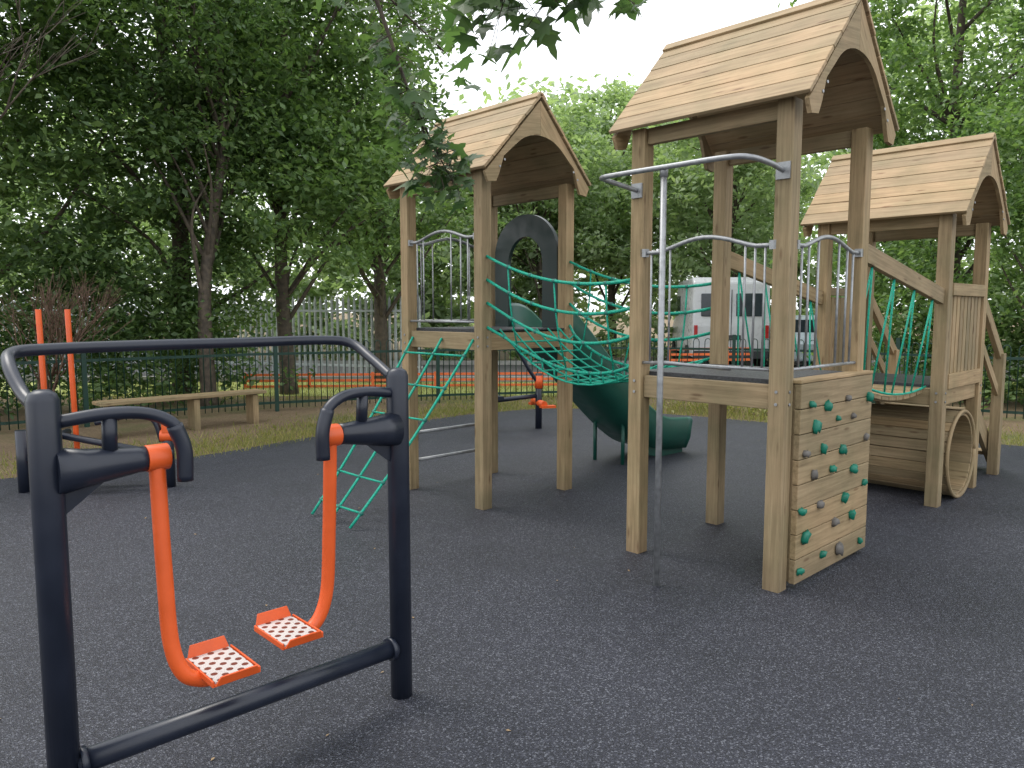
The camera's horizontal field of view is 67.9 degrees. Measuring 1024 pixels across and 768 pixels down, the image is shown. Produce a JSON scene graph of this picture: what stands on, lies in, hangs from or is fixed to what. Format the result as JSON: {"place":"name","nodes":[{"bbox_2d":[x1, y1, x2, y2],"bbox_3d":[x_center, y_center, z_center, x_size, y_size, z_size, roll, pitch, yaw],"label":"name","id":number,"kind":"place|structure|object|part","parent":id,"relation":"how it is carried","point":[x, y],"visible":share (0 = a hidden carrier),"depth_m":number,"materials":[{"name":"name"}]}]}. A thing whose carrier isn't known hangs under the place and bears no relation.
{"place":"outdoors","nodes":[
{"label":"outdoors","id":0,"kind":"place"},
{"bbox_2d":[0,0,1022,312],"label":"sky","id":1,"kind":"structure","parent":0,"point":[622,45],"materials":[{"name":"white"}]},
{"bbox_2d":[0,313,1023,478],"bbox_3d":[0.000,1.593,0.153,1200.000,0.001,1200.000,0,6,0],"label":"ground","id":2,"kind":"structure","parent":0,"point":[210,422],"depth_m":11.56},
{"bbox_2d":[0,0,107,119],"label":"bare tree","id":3,"kind":"object","parent":2,"relation":"on","point":[9,104],"visible":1,"depth_m":8.58,"materials":[{"name":"brown plant"}]},
{"bbox_2d":[0,267,133,391],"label":"bare shrub","id":4,"kind":"object","parent":2,"relation":"on","point":[48,310],"visible":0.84,"depth_m":10.27,"materials":[{"name":"brown plant"}]},
{"bbox_2d":[0,0,168,120],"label":"broadleaf tree","id":5,"kind":"object","parent":2,"relation":"on","point":[5,8],"visible":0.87,"depth_m":10.40,"materials":[{"name":"green plant"}]},
{"bbox_2d":[0,0,188,304],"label":"broadleaf tree","id":6,"kind":"object","parent":2,"relation":"on","point":[8,168],"visible":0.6,"depth_m":11.48,"materials":[{"name":"green plant"}]},
{"bbox_2d":[0,213,315,419],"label":"hedge","id":7,"kind":"object","parent":2,"relation":"on","point":[166,327],"visible":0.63,"depth_m":12.40,"materials":[{"name":"green plant"}]},
{"bbox_2d":[92,389,266,430],"bbox_3d":[-4.389,0.394,10.218,2.185,0.488,0.320,-5,8,-45],"label":"wooden bench","id":8,"kind":"object","parent":2,"relation":"on","point":[193,409],"visible":0.84,"depth_m":10.24,"materials":[{"name":"brown wood"}]},
{"bbox_2d":[0,0,376,394],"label":"broadleaf tree","id":9,"kind":"object","parent":2,"relation":"on","point":[142,196],"visible":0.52,"depth_m":12.16,"materials":[{"name":"green plant"}]},
{"bbox_2d":[66,0,322,406],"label":"ivy clad tree","id":10,"kind":"object","parent":2,"relation":"on","point":[207,259],"visible":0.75,"depth_m":11.87,"materials":[{"name":"green plant"}]},
{"bbox_2d":[0,295,422,377],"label":"palisade fence","id":11,"kind":"object","parent":2,"relation":"on","point":[337,311],"visible":0.19,"depth_m":17.52,"materials":[{"name":"metal"}]},
{"bbox_2d":[97,0,453,394],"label":"broadleaf tree","id":12,"kind":"object","parent":2,"relation":"on","point":[362,120],"visible":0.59,"depth_m":13.27,"materials":[{"name":"green plant"}]},
{"bbox_2d":[252,0,509,382],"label":"broadleaf tree","id":13,"kind":"object","parent":2,"relation":"on","point":[378,289],"visible":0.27,"depth_m":15.97,"materials":[{"name":"green plant"}]},
{"bbox_2d":[315,0,647,214],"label":"sycamore tree","id":14,"kind":"object","parent":2,"relation":"on","point":[545,34],"visible":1,"depth_m":4.75,"materials":[{"name":"green plant"}]},
{"bbox_2d":[0,409,1023,767],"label":"rubber play surface","id":15,"kind":"object","parent":2,"relation":"on","point":[896,641],"visible":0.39,"depth_m":3.93,"materials":[{"name":"grey rubber"}]},
{"bbox_2d":[14,309,175,492],"bbox_3d":[-3.691,0.145,6.711,1.300,1.600,0.400,-1,6,-10],"label":"ski trainer exercise machine","id":16,"kind":"object","parent":15,"relation":"on","point":[163,435],"visible":0.26,"depth_m":6.70,"materials":[{"name":"orange metal"}]},
{"bbox_2d":[0,335,411,767],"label":"air walker exercise machine","id":17,"kind":"object","parent":15,"relation":"on","point":[63,482],"visible":1,"depth_m":2.44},
{"bbox_2d":[383,91,591,509],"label":"wooden play tower","id":18,"kind":"structure","parent":15,"relation":"on","point":[522,145],"depth_m":6.56,"materials":[{"name":"wood"}]},
{"bbox_2d":[311,337,473,528],"bbox_3d":[-0.980,0.324,6.013,1.116,1.354,0.822,-5,8,-44],"label":"rope climbing net","id":19,"kind":"object","parent":18,"relation":"attached to","point":[374,411],"visible":0.69,"depth_m":5.93,"materials":[{"name":"teal fabric"}]},
{"bbox_2d":[498,349,555,428],"bbox_3d":[0.031,-0.192,10.108,1.000,1.620,0.500,-2,6,-20],"label":"rowing exercise machine","id":20,"kind":"object","parent":15,"relation":"on","point":[537,401],"visible":0.55,"depth_m":10.20,"materials":[{"name":"orange metal"}]},
{"bbox_2d":[511,303,692,464],"bbox_3d":[0.980,0.015,7.891,2.339,1.694,0.600,-5,8,-44],"label":"slide","id":21,"kind":"object","parent":15,"relation":"on","point":[603,408],"visible":0.52,"depth_m":7.67,"materials":[{"name":"green plastic"}]},
{"bbox_2d":[599,0,899,592],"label":"wooden play tower","id":22,"kind":"structure","parent":15,"relation":"on","point":[787,88],"depth_m":4.57,"materials":[{"name":"wood"}]},
{"bbox_2d":[486,255,710,385],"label":"rope net bridge","id":23,"kind":"structure","parent":22,"relation":"attached to","point":[624,378],"depth_m":5.75,"materials":[{"name":"teal fabric"}]},
{"bbox_2d":[731,244,944,400],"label":"plank bridge","id":24,"kind":"structure","parent":22,"relation":"attached to","point":[881,262],"depth_m":5.67,"materials":[{"name":"brown wood"}]},
{"bbox_2d":[800,132,1010,507],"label":"wooden play tower","id":25,"kind":"structure","parent":15,"relation":"on","point":[946,193],"depth_m":6.52,"materials":[{"name":"wood"}]},
{"bbox_2d":[0,118,1023,360],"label":"hedge","id":26,"kind":"object","parent":2,"relation":"on","point":[330,286],"visible":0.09,"depth_m":23.78,"materials":[{"name":"green plant"}]},
{"bbox_2d":[0,335,1023,430],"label":"green railing fence","id":27,"kind":"object","parent":2,"relation":"on","point":[83,360],"visible":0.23,"depth_m":11.99,"materials":[{"name":"metal"}]},
{"bbox_2d":[0,0,1023,331],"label":"background trees","id":28,"kind":"object","parent":2,"relation":"on","point":[574,92],"visible":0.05,"depth_m":28.10,"materials":[{"name":"green plant"}]},
{"bbox_2d":[0,380,1023,478],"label":"grass","id":29,"kind":"structure","parent":2,"relation":"on","point":[309,431],"depth_m":11.47,"materials":[{"name":"green plant"}]},
{"bbox_2d":[416,87,630,360],"bbox_3d":[0.282,-4.706,23.504,7.861,8.284,5.828,0,6,0],"label":"broadleaf tree","id":30,"kind":"object","parent":2,"relation":"on","point":[588,228],"visible":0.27,"depth_m":22.72,"materials":[{"name":"green plant"}]},
{"bbox_2d":[554,72,700,355],"bbox_3d":[3.776,-5.688,26.522,6.762,9.659,6.670,-5,7,-40],"label":"broadleaf tree","id":31,"kind":"object","parent":2,"relation":"on","point":[617,96],"visible":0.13,"depth_m":25.43,"materials":[{"name":"green plant"}]},
{"bbox_2d":[663,400,767,416],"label":"weeds","id":32,"kind":"object","parent":2,"relation":"on","point":[730,407],"visible":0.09,"depth_m":11.85,"materials":[{"name":"green plant"}]},
{"bbox_2d":[672,277,769,365],"bbox_3d":[6.015,-1.804,22.448,2.100,2.480,5.323,1,6,6],"label":"white van","id":33,"kind":"object","parent":2,"relation":"on","point":[698,322],"visible":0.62,"depth_m":19.96,"materials":[{"name":"paint"}]},
{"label":"windows","id":34,"kind":"part","parent":33,"relation":"part of","materials":[{"name":"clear glass"}]},
{"bbox_2d":[618,118,827,364],"bbox_3d":[6.128,-4.848,22.087,6.068,8.840,5.973,0,6,0],"label":"broadleaf tree","id":35,"kind":"object","parent":2,"relation":"on","point":[696,182],"visible":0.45,"depth_m":21.36,"materials":[{"name":"green plant"}]},
{"bbox_2d":[769,230,1023,408],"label":"hedge","id":36,"kind":"object","parent":2,"relation":"on","point":[1003,323],"visible":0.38,"depth_m":13.45,"materials":[{"name":"green plant"}]},
{"bbox_2d":[778,0,1023,305],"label":"broadleaf tree","id":37,"kind":"object","parent":2,"relation":"on","point":[900,60],"visible":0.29,"depth_m":14.69,"materials":[{"name":"green plant"}]},
{"bbox_2d":[903,4,1023,334],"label":"broadleaf tree","id":38,"kind":"object","parent":2,"relation":"on","point":[1007,127],"visible":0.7,"depth_m":11.72,"materials":[{"name":"green plant"}]},
{"bbox_2d":[985,2,1023,260],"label":"broadleaf tree","id":39,"kind":"object","parent":2,"relation":"on","point":[1022,67],"visible":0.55,"depth_m":14.31,"materials":[{"name":"green plant"}]},
{"bbox_2d":[0,365,1023,375],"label":"road","id":40,"kind":"structure","parent":0,"point":[515,368],"depth_m":20.77,"materials":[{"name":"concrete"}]},
{"bbox_2d":[1,361,1023,381],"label":"kerb","id":41,"kind":"structure","parent":40,"relation":"on","point":[434,363],"depth_m":17.20,"materials":[{"name":"concrete"}]},
{"bbox_2d":[768,315,814,363],"bbox_3d":[8.042,-1.193,21.323,1.870,1.480,4.039,1,6,10],"label":"parked car","id":42,"kind":"object","parent":40,"relation":"on","point":[802,335],"visible":0.09,"depth_m":19.52,"materials":[{"name":"white paint"}]},
{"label":"windows","id":43,"kind":"part","parent":42,"relation":"part of","materials":[{"name":"black glass"}]},
{"bbox_2d":[0,382,1023,395],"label":"lawn","id":44,"kind":"structure","parent":0,"point":[337,390],"depth_m":15.67,"materials":[{"name":"green plant"}]},
{"bbox_2d":[244,347,749,388],"bbox_3d":[-0.159,-0.344,16.095,10.774,0.860,0.136,-1,6,-5],"label":"orange barrier","id":45,"kind":"object","parent":44,"relation":"on","point":[372,375],"visible":0.38,"depth_m":15.95,"materials":[{"name":"plastic"}]}
]}

